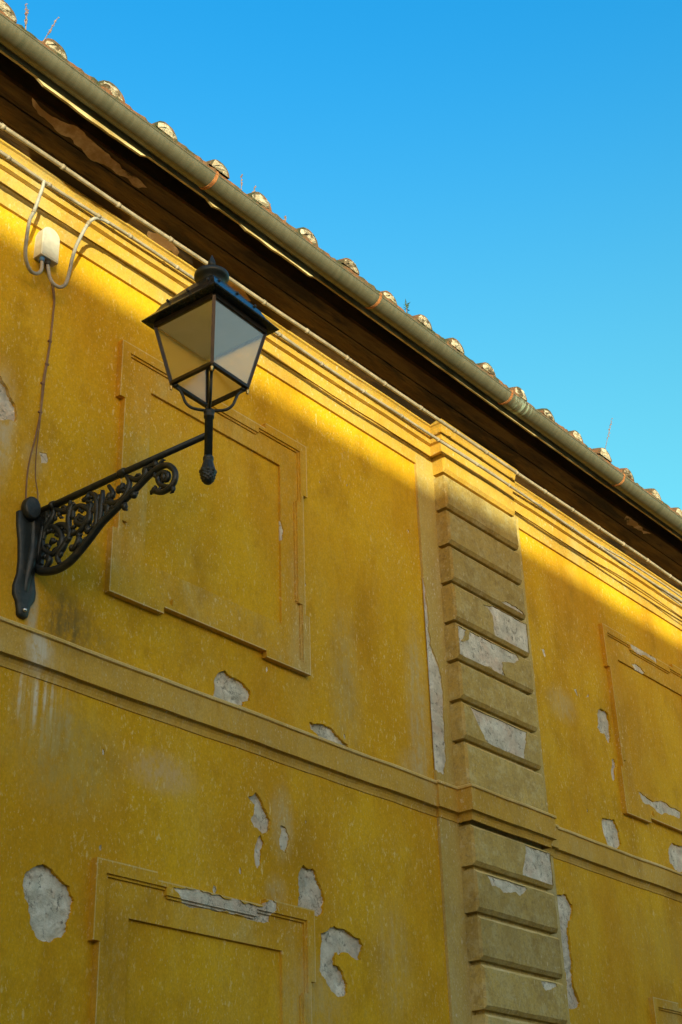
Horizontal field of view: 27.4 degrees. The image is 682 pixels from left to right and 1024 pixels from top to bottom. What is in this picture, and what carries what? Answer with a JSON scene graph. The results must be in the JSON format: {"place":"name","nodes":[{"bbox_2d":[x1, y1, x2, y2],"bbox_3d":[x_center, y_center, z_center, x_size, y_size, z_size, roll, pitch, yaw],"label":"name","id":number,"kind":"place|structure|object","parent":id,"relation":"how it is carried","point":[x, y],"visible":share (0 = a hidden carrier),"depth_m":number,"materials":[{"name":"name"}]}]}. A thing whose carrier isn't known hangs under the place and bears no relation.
{"place":"outdoors","nodes":[
{"label":"outdoors","id":0,"kind":"place"},
{"bbox_2d":[4,0,681,509],"label":"sky","id":1,"kind":"structure","parent":0,"point":[509,172],"materials":[{"name":"blue"}]},
{"label":"ground","id":2,"kind":"structure","parent":0,"visible":0},
{"bbox_2d":[0,0,681,1023],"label":"yellow building","id":3,"kind":"structure","parent":2,"relation":"on","point":[326,696],"depth_m":8.71,"materials":[{"name":"paint"}]},
{"bbox_2d":[24,3,28,29],"bbox_3d":[-1.710,-2.681,7.602,0.027,0.240,0.024,-12,-31,18],"label":"weed","id":4,"kind":"object","parent":3,"relation":"on","point":[26,19],"visible":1,"depth_m":7.60,"materials":[{"name":"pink plant"}]},
{"bbox_2d":[23,180,45,274],"bbox_3d":[-1.730,-1.589,7.935,0.095,0.539,0.274,1,-29,-6],"label":"looped cable","id":5,"kind":"object","parent":3,"relation":"attached to","point":[30,217],"visible":1,"depth_m":7.83,"materials":[{"name":"beige plastic"}]},
{"bbox_2d":[25,266,54,498],"bbox_3d":[-1.648,-0.697,7.701,0.030,1.613,0.096,-20,-34,29],"label":"thin wire","id":6,"kind":"object","parent":3,"relation":"attached to","point":[42,383],"visible":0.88,"depth_m":7.69,"materials":[{"name":"grey metal"}]},
{"bbox_2d":[33,227,59,266],"bbox_3d":[-1.698,-1.523,8.082,0.081,0.254,0.126,-23,-35,33],"label":"junction box","id":7,"kind":"object","parent":3,"relation":"attached to","point":[47,245],"visible":0.98,"depth_m":8.05,"materials":[{"name":"plastic"}]},
{"bbox_2d":[43,17,58,41],"bbox_3d":[-1.602,-2.653,7.718,0.088,0.258,0.020,19,-35,-33],"label":"weed","id":8,"kind":"object","parent":3,"relation":"on","point":[50,29],"visible":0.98,"depth_m":7.72,"materials":[{"name":"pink plant"}]},
{"bbox_2d":[46,217,109,288],"bbox_3d":[-1.521,-1.513,8.100,0.348,0.542,0.079,6,-30,-14],"label":"looped cable","id":9,"kind":"object","parent":3,"relation":"attached to","point":[76,245],"visible":1,"depth_m":8.04,"materials":[{"name":"beige plastic"}]},
{"bbox_2d":[12,256,278,619],"bbox_3d":[-0.999,-0.422,7.202,1.425,1.798,0.526,-23,-35,33],"label":"street lamp","id":10,"kind":"object","parent":3,"relation":"attached to","point":[211,328],"visible":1,"depth_m":7.05,"materials":[{"name":"metal"}]},
{"bbox_2d":[87,857,315,1023],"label":"blind window","id":11,"kind":"structure","parent":3,"relation":"in","point":[164,952],"depth_m":7.16,"materials":[{"name":"paint"}]},
{"bbox_2d":[104,339,310,676],"bbox_3d":[-0.761,-0.001,8.519,0.050,1.661,1.659,-23,-35,33],"label":"blind window","id":12,"kind":"structure","parent":3,"relation":"in","point":[225,557],"depth_m":8.47,"materials":[{"name":"paint"}]},
{"bbox_2d":[0,122,681,585],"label":"overhead cable","id":13,"kind":"object","parent":3,"relation":"attached to","point":[186,250],"visible":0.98,"depth_m":9.57,"materials":[{"name":"plastic"}]},
{"bbox_2d":[0,150,681,605],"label":"overhead cable","id":14,"kind":"object","parent":3,"relation":"attached to","point":[278,334],"visible":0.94,"depth_m":10.05,"materials":[{"name":"plastic"}]},
{"bbox_2d":[403,299,408,312],"bbox_3d":[0.466,-1.442,9.898,0.053,0.105,0.072,10,-31,-21],"label":"weed","id":15,"kind":"object","parent":3,"relation":"on","point":[406,306],"visible":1,"depth_m":9.89,"materials":[{"name":"green plant"}]},
{"bbox_2d":[598,623,681,833],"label":"blind window","id":16,"kind":"structure","parent":3,"relation":"in","point":[645,692],"depth_m":12.13,"materials":[{"name":"paint"}]},
{"bbox_2d":[648,997,681,1023],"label":"blind window","id":17,"kind":"structure","parent":3,"relation":"in","point":[662,1011],"depth_m":10.71,"materials":[{"name":"paint"}]}
]}

